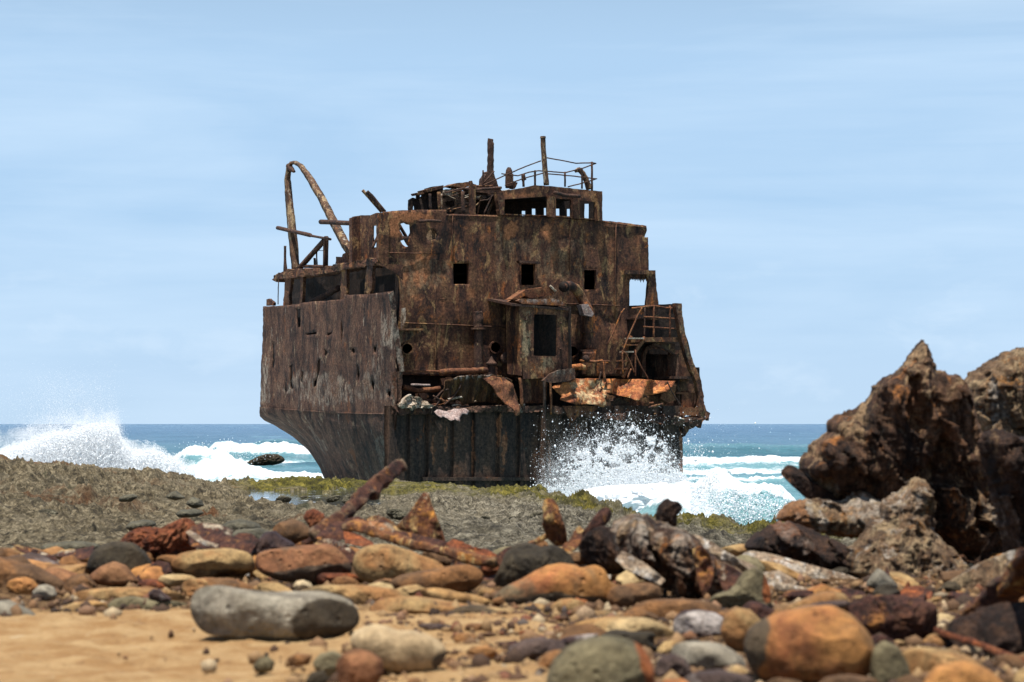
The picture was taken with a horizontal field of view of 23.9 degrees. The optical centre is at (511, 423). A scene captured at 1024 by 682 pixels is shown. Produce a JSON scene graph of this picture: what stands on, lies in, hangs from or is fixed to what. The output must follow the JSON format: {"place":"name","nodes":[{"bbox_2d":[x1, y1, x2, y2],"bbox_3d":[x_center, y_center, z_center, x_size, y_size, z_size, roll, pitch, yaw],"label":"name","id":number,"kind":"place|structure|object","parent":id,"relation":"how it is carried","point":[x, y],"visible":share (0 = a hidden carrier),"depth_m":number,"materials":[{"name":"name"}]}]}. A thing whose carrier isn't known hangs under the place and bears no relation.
{"place":"outdoors","nodes":[
{"label":"outdoors","id":0,"kind":"place"},
{"bbox_2d":[0,363,144,469],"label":"spray mist","id":1,"kind":"structure","parent":0,"point":[70,422],"depth_m":93.10,"materials":[{"name":"white liquid"}]},
{"bbox_2d":[242,487,405,505],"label":"tide pool water","id":2,"kind":"structure","parent":0,"point":[314,496],"depth_m":64.31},
{"bbox_2d":[0,424,826,525],"bbox_3d":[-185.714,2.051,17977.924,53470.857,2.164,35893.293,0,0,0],"label":"sea","id":3,"kind":"structure","parent":0,"point":[790,442],"depth_m":166.81,"materials":[{"name":"liquid"}]},
{"bbox_2d":[0,372,195,477],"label":"sea spray","id":4,"kind":"object","parent":3,"relation":"on","point":[153,457],"visible":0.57,"depth_m":93.57,"materials":[{"name":"white liquid"}]},
{"bbox_2d":[247,454,284,465],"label":"reef rock","id":5,"kind":"object","parent":3,"relation":"in","point":[273,459],"visible":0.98,"depth_m":147.72,"materials":[{"name":"stone"}]},
{"bbox_2d":[259,136,709,492],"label":"shipwreck","id":6,"kind":"object","parent":3,"relation":"on","point":[470,333],"visible":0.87,"depth_m":83.58,"materials":[{"name":"metal"}]},
{"bbox_2d":[550,427,685,489],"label":"water filaments","id":7,"kind":"object","parent":3,"relation":"on","point":[616,459],"visible":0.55,"depth_m":71.99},
{"bbox_2d":[584,482,669,511],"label":"white water","id":8,"kind":"structure","parent":3,"relation":"on","point":[636,495],"depth_m":66.54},
{"bbox_2d":[530,406,787,523],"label":"sea spray","id":9,"kind":"object","parent":3,"relation":"on","point":[693,494],"visible":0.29,"depth_m":69.54,"materials":[{"name":"white liquid"}]},
{"bbox_2d":[0,454,857,554],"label":"rocky ground","id":10,"kind":"structure","parent":0,"point":[84,502],"depth_m":33.43,"materials":[{"name":"stone"}]},
{"bbox_2d":[40,541,99,549],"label":"coral rock","id":11,"kind":"object","parent":10,"relation":"on","point":[72,544],"visible":0.54,"depth_m":13.18,"materials":[{"name":"stone"}]},
{"bbox_2d":[223,519,260,531],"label":"coral rock","id":12,"kind":"object","parent":10,"relation":"on","point":[236,524],"visible":0.66,"depth_m":14.95,"materials":[{"name":"stone"}]},
{"bbox_2d":[0,565,1014,681],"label":"sand beach","id":13,"kind":"structure","parent":0,"point":[43,645],"depth_m":6.54,"materials":[{"name":"sand"}]},
{"bbox_2d":[6,577,37,594],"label":"stone","id":14,"kind":"object","parent":13,"relation":"on","point":[23,585],"visible":0.84,"depth_m":8.39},
{"bbox_2d":[0,556,64,590],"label":"boulder","id":15,"kind":"object","parent":13,"relation":"on","point":[10,569],"visible":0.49,"depth_m":8.59,"materials":[{"name":"brown stone"}]},
{"bbox_2d":[32,584,56,600],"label":"stone","id":16,"kind":"object","parent":13,"relation":"on","point":[47,591],"visible":0.95,"depth_m":8.24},
{"bbox_2d":[52,546,94,559],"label":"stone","id":17,"kind":"object","parent":13,"relation":"on","point":[83,553],"visible":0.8,"depth_m":9.67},
{"bbox_2d":[64,574,96,591],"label":"stone","id":18,"kind":"object","parent":13,"relation":"on","point":[72,582],"visible":0.62,"depth_m":8.62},
{"bbox_2d":[89,561,138,586],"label":"boulder","id":19,"kind":"object","parent":13,"relation":"on","point":[114,574],"visible":0.93,"depth_m":8.78,"materials":[{"name":"red stone"}]},
{"bbox_2d":[87,541,151,572],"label":"boulder","id":20,"kind":"object","parent":13,"relation":"on","point":[130,555],"visible":0.53,"depth_m":9.19,"materials":[{"name":"stone"}]},
{"bbox_2d":[74,587,185,600],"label":"boulder","id":21,"kind":"object","parent":13,"relation":"on","point":[108,593],"visible":0.48,"depth_m":8.19,"materials":[{"name":"beige stone"}]},
{"bbox_2d":[107,596,186,609],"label":"boulder","id":22,"kind":"object","parent":13,"relation":"on","point":[129,600],"visible":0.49,"depth_m":7.89,"materials":[{"name":"brown stone"}]},
{"bbox_2d":[131,564,163,579],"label":"stone","id":23,"kind":"object","parent":13,"relation":"on","point":[152,572],"visible":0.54,"depth_m":9.11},
{"bbox_2d":[121,518,195,561],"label":"boulder","id":24,"kind":"object","parent":13,"relation":"on","point":[172,538],"visible":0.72,"depth_m":10.15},
{"bbox_2d":[158,574,194,586],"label":"stone","id":25,"kind":"object","parent":13,"relation":"on","point":[171,580],"visible":0.88,"depth_m":8.74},
{"bbox_2d":[182,578,207,598],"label":"stone","id":26,"kind":"object","parent":13,"relation":"on","point":[191,587],"visible":0.53,"depth_m":8.48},
{"bbox_2d":[188,523,232,549],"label":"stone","id":27,"kind":"object","parent":13,"relation":"on","point":[216,533],"visible":0.75,"depth_m":9.81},
{"bbox_2d":[171,548,254,577],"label":"boulder","id":28,"kind":"object","parent":13,"relation":"on","point":[220,562],"visible":0.94,"depth_m":9.18,"materials":[{"name":"beige stone"}]},
{"bbox_2d":[180,577,254,591],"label":"boulder","id":29,"kind":"object","parent":13,"relation":"on","point":[229,582],"visible":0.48,"depth_m":8.50,"materials":[{"name":"brown stone"}]},
{"bbox_2d":[250,554,256,578],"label":"stone","id":30,"kind":"object","parent":13,"relation":"on","point":[255,568],"visible":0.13,"depth_m":9.52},
{"bbox_2d":[218,533,258,553],"bbox_3d":[-1.073,0.473,9.572,0.149,0.077,0.181,0,0,35],"label":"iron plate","id":31,"kind":"object","parent":30,"relation":"on","point":[247,542],"visible":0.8,"depth_m":9.57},
{"bbox_2d":[251,531,294,554],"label":"stone","id":32,"kind":"object","parent":30,"relation":"on","point":[269,540],"visible":0.66,"depth_m":9.58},
{"bbox_2d":[253,656,274,673],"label":"stone","id":33,"kind":"object","parent":13,"relation":"on","point":[263,665],"visible":1,"depth_m":5.75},
{"bbox_2d":[257,581,291,591],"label":"stone","id":34,"kind":"object","parent":13,"relation":"on","point":[271,586],"visible":0.41,"depth_m":8.34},
{"bbox_2d":[190,585,359,640],"bbox_3d":[-0.659,0.527,6.726,0.472,0.156,0.254,0,0,0],"label":"boulder","id":35,"kind":"object","parent":13,"relation":"on","point":[222,611],"visible":0.98,"depth_m":6.63,"materials":[{"name":"grey stone"}]},
{"bbox_2d":[255,544,351,585],"bbox_3d":[-0.773,0.523,8.959,0.358,0.154,0.262,0,0,0],"label":"boulder","id":36,"kind":"object","parent":13,"relation":"on","point":[294,564],"visible":0.84,"depth_m":8.88,"materials":[{"name":"red stone"}]},
{"bbox_2d":[303,509,325,527],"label":"stone","id":37,"kind":"object","parent":13,"relation":"on","point":[312,517],"visible":0.77,"depth_m":10.39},
{"bbox_2d":[313,651,341,677],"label":"stone","id":38,"kind":"object","parent":13,"relation":"on","point":[326,662],"visible":0.67,"depth_m":5.59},
{"bbox_2d":[314,521,349,540],"bbox_3d":[-0.694,0.427,9.581,0.118,0.080,0.189,0,0,24],"label":"iron plate","id":39,"kind":"object","parent":13,"relation":"on","point":[334,530],"visible":0.81,"depth_m":9.55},
{"bbox_2d":[315,572,357,584],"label":"stone","id":40,"kind":"object","parent":13,"relation":"on","point":[322,578],"visible":0.52,"depth_m":8.85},
{"bbox_2d":[301,584,409,604],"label":"boulder","id":41,"kind":"object","parent":13,"relation":"on","point":[359,594],"visible":0.52,"depth_m":7.98,"materials":[{"name":"beige stone"}]},
{"bbox_2d":[336,649,383,681],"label":"stone","id":42,"kind":"object","parent":13,"relation":"on","point":[356,665],"visible":1,"depth_m":5.34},
{"bbox_2d":[350,624,445,674],"bbox_3d":[-0.273,0.543,5.803,0.230,0.123,0.196,0,0,0],"label":"boulder","id":43,"kind":"object","parent":13,"relation":"on","point":[396,652],"visible":0.86,"depth_m":5.73,"materials":[{"name":"beige stone"}]},
{"bbox_2d":[353,544,443,583],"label":"boulder","id":44,"kind":"object","parent":13,"relation":"on","point":[372,563],"visible":0.61,"depth_m":8.72,"materials":[{"name":"beige stone"}]},
{"bbox_2d":[342,521,498,567],"bbox_3d":[-0.347,0.453,9.099,0.705,0.160,0.082,0,0,36],"label":"long girder","id":45,"kind":"object","parent":13,"relation":"on","point":[469,557],"visible":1,"depth_m":9.06,"materials":[{"name":"orange metal"}]},
{"bbox_2d":[388,564,483,592],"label":"boulder","id":46,"kind":"object","parent":13,"relation":"on","point":[462,578],"visible":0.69,"depth_m":8.34,"materials":[{"name":"brown stone"}]},
{"bbox_2d":[420,587,493,605],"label":"boulder","id":47,"kind":"object","parent":13,"relation":"on","point":[445,594],"visible":0.62,"depth_m":7.89,"materials":[{"name":"yellow stone"}]},
{"bbox_2d":[369,596,547,614],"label":"boulder","id":48,"kind":"object","parent":13,"relation":"on","point":[416,605],"visible":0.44,"depth_m":7.54,"materials":[{"name":"beige stone"}]},
{"bbox_2d":[466,645,496,658],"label":"stone","id":49,"kind":"object","parent":13,"relation":"on","point":[488,651],"visible":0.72,"depth_m":6.20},
{"bbox_2d":[493,542,574,586],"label":"boulder","id":50,"kind":"object","parent":13,"relation":"on","point":[521,560],"visible":0.48,"depth_m":8.77,"materials":[{"name":"stone"}]},
{"bbox_2d":[508,637,565,660],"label":"boulder","id":51,"kind":"object","parent":13,"relation":"on","point":[533,649],"visible":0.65,"depth_m":6.09,"materials":[{"name":"grey stone"}]},
{"bbox_2d":[494,563,611,604],"bbox_3d":[0.139,0.542,8.051,0.400,0.157,0.202,0,0,0],"label":"boulder","id":52,"kind":"object","parent":13,"relation":"on","point":[559,581],"visible":0.76,"depth_m":7.97,"materials":[{"name":"orange stone"}]},
{"bbox_2d":[542,498,566,545],"bbox_3d":[0.164,0.377,9.231,0.099,0.185,0.102,0,0,0],"label":"iron fang","id":53,"kind":"object","parent":13,"relation":"on","point":[553,526],"visible":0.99,"depth_m":9.21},
{"bbox_2d":[551,598,583,615],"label":"stone","id":54,"kind":"object","parent":13,"relation":"on","point":[570,603],"visible":0.55,"depth_m":7.68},
{"bbox_2d":[562,525,583,550],"bbox_3d":[0.240,0.435,9.156,0.068,0.094,0.147,0,0,35],"label":"iron plate","id":55,"kind":"object","parent":13,"relation":"on","point":[572,543],"visible":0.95,"depth_m":9.14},
{"bbox_2d":[569,507,611,546],"bbox_3d":[0.299,0.396,9.237,0.166,0.154,0.082,0,0,0],"label":"iron fang","id":56,"kind":"object","parent":55,"relation":"on","point":[602,517],"visible":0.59,"depth_m":9.21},
{"bbox_2d":[558,623,606,639],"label":"stone","id":57,"kind":"object","parent":13,"relation":"on","point":[576,629],"visible":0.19,"depth_m":6.33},
{"bbox_2d":[546,635,654,681],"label":"boulder","id":58,"kind":"object","parent":13,"relation":"on","point":[605,658],"visible":1,"depth_m":4.98,"materials":[{"name":"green stone"}]},
{"bbox_2d":[579,526,625,574],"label":"iron crag","id":59,"kind":"structure","parent":13,"relation":"on","point":[596,546],"depth_m":8.92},
{"bbox_2d":[573,616,673,637],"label":"boulder","id":60,"kind":"object","parent":13,"relation":"on","point":[628,623],"visible":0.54,"depth_m":6.79,"materials":[{"name":"yellow stone"}]},
{"bbox_2d":[600,629,657,651],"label":"stone","id":61,"kind":"object","parent":13,"relation":"on","point":[643,638],"visible":0.35,"depth_m":6.29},
{"bbox_2d":[607,583,661,606],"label":"boulder","id":62,"kind":"object","parent":13,"relation":"on","point":[628,595],"visible":0.81,"depth_m":7.88,"materials":[{"name":"brown stone"}]},
{"bbox_2d":[616,551,664,585],"bbox_3d":[0.424,0.481,8.046,0.184,0.109,0.076,0,0,26],"label":"iron plate","id":63,"kind":"object","parent":62,"relation":"on","point":[629,563],"visible":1,"depth_m":8.03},
{"bbox_2d":[623,607,658,620],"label":"stone","id":64,"kind":"object","parent":13,"relation":"on","point":[637,612],"visible":0.42,"depth_m":7.25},
{"bbox_2d":[654,653,691,678],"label":"stone","id":65,"kind":"object","parent":13,"relation":"on","point":[678,665],"visible":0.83,"depth_m":5.59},
{"bbox_2d":[609,513,742,599],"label":"iron crag","id":66,"kind":"structure","parent":13,"relation":"on","point":[662,549],"depth_m":8.25,"materials":[{"name":"metal"}]},
{"bbox_2d":[655,498,682,526],"bbox_3d":[0.561,0.322,8.634,0.100,0.112,0.098,0,0,0],"label":"iron lump","id":67,"kind":"object","parent":66,"relation":"on","point":[668,510],"visible":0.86,"depth_m":8.61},
{"bbox_2d":[631,599,721,617],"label":"boulder","id":68,"kind":"object","parent":13,"relation":"on","point":[660,608],"visible":0.48,"depth_m":7.38,"materials":[{"name":"brown stone"}]},
{"bbox_2d":[673,609,722,637],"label":"stone","id":69,"kind":"object","parent":13,"relation":"on","point":[699,623],"visible":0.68,"depth_m":6.73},
{"bbox_2d":[692,545,713,597],"bbox_3d":[0.632,0.487,8.003,0.068,0.172,0.087,0,0,0],"label":"iron plate","id":70,"kind":"object","parent":13,"relation":"on","point":[704,569],"visible":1,"depth_m":7.99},
{"bbox_2d":[671,641,745,670],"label":"boulder","id":71,"kind":"object","parent":13,"relation":"on","point":[705,655],"visible":0.72,"depth_m":5.87,"materials":[{"name":"grey stone"}]},
{"bbox_2d":[684,669,753,681],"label":"boulder","id":72,"kind":"object","parent":13,"relation":"on","point":[717,675],"visible":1,"depth_m":5.19,"materials":[{"name":"grey stone"}]},
{"bbox_2d":[693,534,757,571],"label":"rock","id":73,"kind":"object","parent":13,"relation":"on","point":[720,554],"visible":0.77,"depth_m":8.71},
{"bbox_2d":[710,568,770,608],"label":"boulder","id":74,"kind":"object","parent":13,"relation":"on","point":[751,584],"visible":0.81,"depth_m":7.69,"materials":[{"name":"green stone"}]},
{"bbox_2d":[720,608,760,651],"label":"stone","id":75,"kind":"object","parent":13,"relation":"on","point":[737,624],"visible":0.61,"depth_m":6.29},
{"bbox_2d":[742,601,774,619],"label":"stone","id":76,"kind":"object","parent":13,"relation":"on","point":[760,610],"visible":0.34,"depth_m":7.19,"materials":[{"name":"stone"}]},
{"bbox_2d":[763,570,801,592],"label":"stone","id":77,"kind":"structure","parent":13,"relation":"on","point":[778,576],"depth_m":8.63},
{"bbox_2d":[761,561,806,581],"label":"stone","id":78,"kind":"object","parent":13,"relation":"on","point":[774,566],"visible":0.43,"depth_m":9.17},
{"bbox_2d":[745,520,848,569],"bbox_3d":[1.188,0.513,9.926,0.474,0.221,0.314,0,0,18],"label":"rock","id":79,"kind":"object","parent":13,"relation":"on","point":[794,541],"visible":0.8,"depth_m":9.86,"materials":[{"name":"stone"}]},
{"bbox_2d":[743,551,857,579],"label":"rock","id":80,"kind":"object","parent":13,"relation":"on","point":[811,571],"visible":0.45,"depth_m":9.36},
{"bbox_2d":[744,605,874,681],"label":"boulder","id":81,"kind":"object","parent":13,"relation":"on","point":[811,643],"visible":0.96,"depth_m":5.47,"materials":[{"name":"orange stone"}]},
{"bbox_2d":[772,590,847,614],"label":"boulder","id":82,"kind":"object","parent":13,"relation":"on","point":[825,596],"visible":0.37,"depth_m":6.59,"materials":[{"name":"beige stone"}]},
{"bbox_2d":[774,491,880,538],"bbox_3d":[1.353,0.386,10.234,0.488,0.200,0.352,0,0,0],"label":"rock","id":83,"kind":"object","parent":13,"relation":"on","point":[852,514],"visible":0.89,"depth_m":10.18,"materials":[{"name":"stone"}]},
{"bbox_2d":[820,674,878,681],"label":"boulder","id":84,"kind":"object","parent":13,"relation":"on","point":[846,678],"visible":1,"depth_m":5.10,"materials":[{"name":"brown stone"}]},
{"bbox_2d":[866,569,897,588],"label":"stone","id":85,"kind":"object","parent":13,"relation":"on","point":[878,577],"visible":0.8,"depth_m":8.19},
{"bbox_2d":[870,641,910,681],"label":"stone","id":86,"kind":"object","parent":13,"relation":"on","point":[889,662],"visible":0.9,"depth_m":5.44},
{"bbox_2d":[845,594,937,640],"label":"boulder","id":87,"kind":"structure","parent":13,"relation":"on","point":[898,617],"depth_m":6.61,"materials":[{"name":"stone"}]},
{"bbox_2d":[799,339,999,558],"bbox_3d":[1.696,0.114,10.471,0.888,0.961,0.524,0,0,0],"label":"rock","id":88,"kind":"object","parent":13,"relation":"on","point":[914,415],"visible":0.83,"depth_m":10.35,"materials":[{"name":"stone"}]},
{"bbox_2d":[781,465,841,500],"bbox_3d":[1.308,0.273,10.452,0.285,0.189,0.147,0,0,0],"label":"pipe stub","id":89,"kind":"object","parent":88,"relation":"on","point":[801,482],"visible":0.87,"depth_m":10.41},
{"bbox_2d":[846,477,968,578],"bbox_3d":[1.598,0.463,9.730,0.496,0.490,0.674,0,0,0],"label":"rock","id":90,"kind":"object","parent":13,"relation":"on","point":[900,535],"visible":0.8,"depth_m":9.64,"materials":[{"name":"stone"}]},
{"bbox_2d":[900,585,932,599],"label":"stone","id":91,"kind":"object","parent":13,"relation":"on","point":[915,591],"visible":0.73,"depth_m":8.17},
{"bbox_2d":[902,647,984,674],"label":"boulder","id":92,"kind":"object","parent":13,"relation":"on","point":[926,659],"visible":0.47,"depth_m":5.61,"materials":[{"name":"beige stone"}]},
{"bbox_2d":[923,661,1001,681],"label":"boulder","id":93,"kind":"object","parent":13,"relation":"on","point":[961,671],"visible":1,"depth_m":5.00,"materials":[{"name":"orange stone"}]},
{"bbox_2d":[939,549,1016,589],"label":"rock","id":94,"kind":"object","parent":13,"relation":"on","point":[983,573],"visible":0.38,"depth_m":8.63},
{"bbox_2d":[933,627,1023,660],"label":"rusty rod","id":95,"kind":"object","parent":13,"relation":"on","point":[971,641],"visible":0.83,"depth_m":6.27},
{"bbox_2d":[939,601,1023,654],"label":"iron crag","id":96,"kind":"structure","parent":13,"relation":"on","point":[1000,625],"depth_m":6.38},
{"bbox_2d":[945,549,1017,624],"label":"bent beam","id":97,"kind":"structure","parent":13,"relation":"on","point":[986,596],"depth_m":6.73,"materials":[{"name":"metal"}]},
{"bbox_2d":[959,531,1003,564],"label":"iron crag","id":98,"kind":"structure","parent":13,"relation":"on","point":[995,545],"depth_m":10.77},
{"bbox_2d":[964,347,1023,436],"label":"iron crag","id":99,"kind":"structure","parent":13,"relation":"on","point":[996,384],"depth_m":11.43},
{"bbox_2d":[978,428,1023,552],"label":"rock","id":100,"kind":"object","parent":13,"relation":"on","point":[1001,451],"visible":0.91,"depth_m":9.41,"materials":[{"name":"stone"}]},
{"bbox_2d":[992,653,1023,669],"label":"stone","id":101,"kind":"object","parent":13,"relation":"on","point":[1014,661],"visible":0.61,"depth_m":5.87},
{"bbox_2d":[997,548,1023,602],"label":"curved plate","id":102,"kind":"object","parent":13,"relation":"on","point":[1012,584],"visible":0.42,"depth_m":6.51,"materials":[{"name":"orange metal"}]},
{"bbox_3d":[0.734,0.594,7.964,0.077,0.041,0.105,0,0,0],"label":"iron shard","id":103,"kind":"object","parent":13,"relation":"on","visible":0},
{"bbox_2d":[715,560,741,590],"bbox_3d":[0.726,0.508,8.037,0.098,0.109,0.109,0,0,0],"label":"iron plate","id":104,"kind":"object","parent":103,"relation":"on","point":[728,576],"visible":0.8,"depth_m":8.04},
{"bbox_2d":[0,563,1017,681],"bbox_3d":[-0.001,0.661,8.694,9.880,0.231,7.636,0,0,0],"label":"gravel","id":105,"kind":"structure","parent":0,"point":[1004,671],"depth_m":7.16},
{"bbox_2d":[0,0,1023,423],"label":"sky","id":106,"kind":"structure","parent":0,"point":[823,190],"materials":[{"name":"blue"}]},
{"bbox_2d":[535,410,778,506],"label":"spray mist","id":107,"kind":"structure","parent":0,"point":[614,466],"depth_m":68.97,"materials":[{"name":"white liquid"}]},
{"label":"small stone","id":108,"kind":"object","parent":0,"visible":0},
{"bbox_2d":[312,539,355,566],"bbox_3d":[-0.678,0.506,9.403,0.231,0.113,0.087,0,0,31],"label":"iron plate","id":109,"kind":"object","parent":108,"relation":"on","point":[348,552],"visible":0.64,"depth_m":9.40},
{"bbox_2d":[343,531,373,546],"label":"iron plate","id":110,"kind":"object","parent":109,"relation":"on","point":[352,538],"visible":0.93,"depth_m":9.43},
{"bbox_3d":[-0.735,0.546,9.627,0.072,0.106,0.066,0,0,0],"label":"iron shard","id":111,"kind":"object","parent":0,"visible":0},
{"bbox_2d":[308,459,407,542],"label":"leaning beam","id":112,"kind":"structure","parent":111,"relation":"on","point":[373,487],"depth_m":9.91,"materials":[{"name":"metal"}]},
{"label":"small stone","id":113,"kind":"object","parent":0,"visible":0},
{"bbox_2d":[273,519,313,544],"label":"stone","id":114,"kind":"object","parent":113,"relation":"on","point":[294,531],"visible":0.66,"depth_m":9.97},
{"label":"small stone","id":115,"kind":"object","parent":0,"visible":0},
{"bbox_2d":[422,552,451,566],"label":"stone","id":116,"kind":"object","parent":115,"relation":"on","point":[444,561],"visible":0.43,"depth_m":9.29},
{"bbox_2d":[446,539,496,556],"bbox_3d":[-0.152,0.484,9.368,0.216,0.070,0.098,0,0,15],"label":"iron plate","id":117,"kind":"object","parent":116,"relation":"on","point":[455,543],"visible":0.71,"depth_m":9.37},
{"bbox_2d":[345,516,447,546],"bbox_3d":[-0.352,0.453,9.459,0.658,0.176,0.124,0,0,17],"label":"iron flange","id":118,"kind":"object","parent":117,"relation":"on","point":[385,526],"visible":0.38,"depth_m":9.49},
{"bbox_2d":[396,492,445,540],"bbox_3d":[-0.374,0.378,9.565,0.230,0.211,0.144,0,0,0],"label":"iron fin","id":119,"kind":"object","parent":118,"relation":"attached to","point":[420,518],"visible":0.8,"depth_m":9.53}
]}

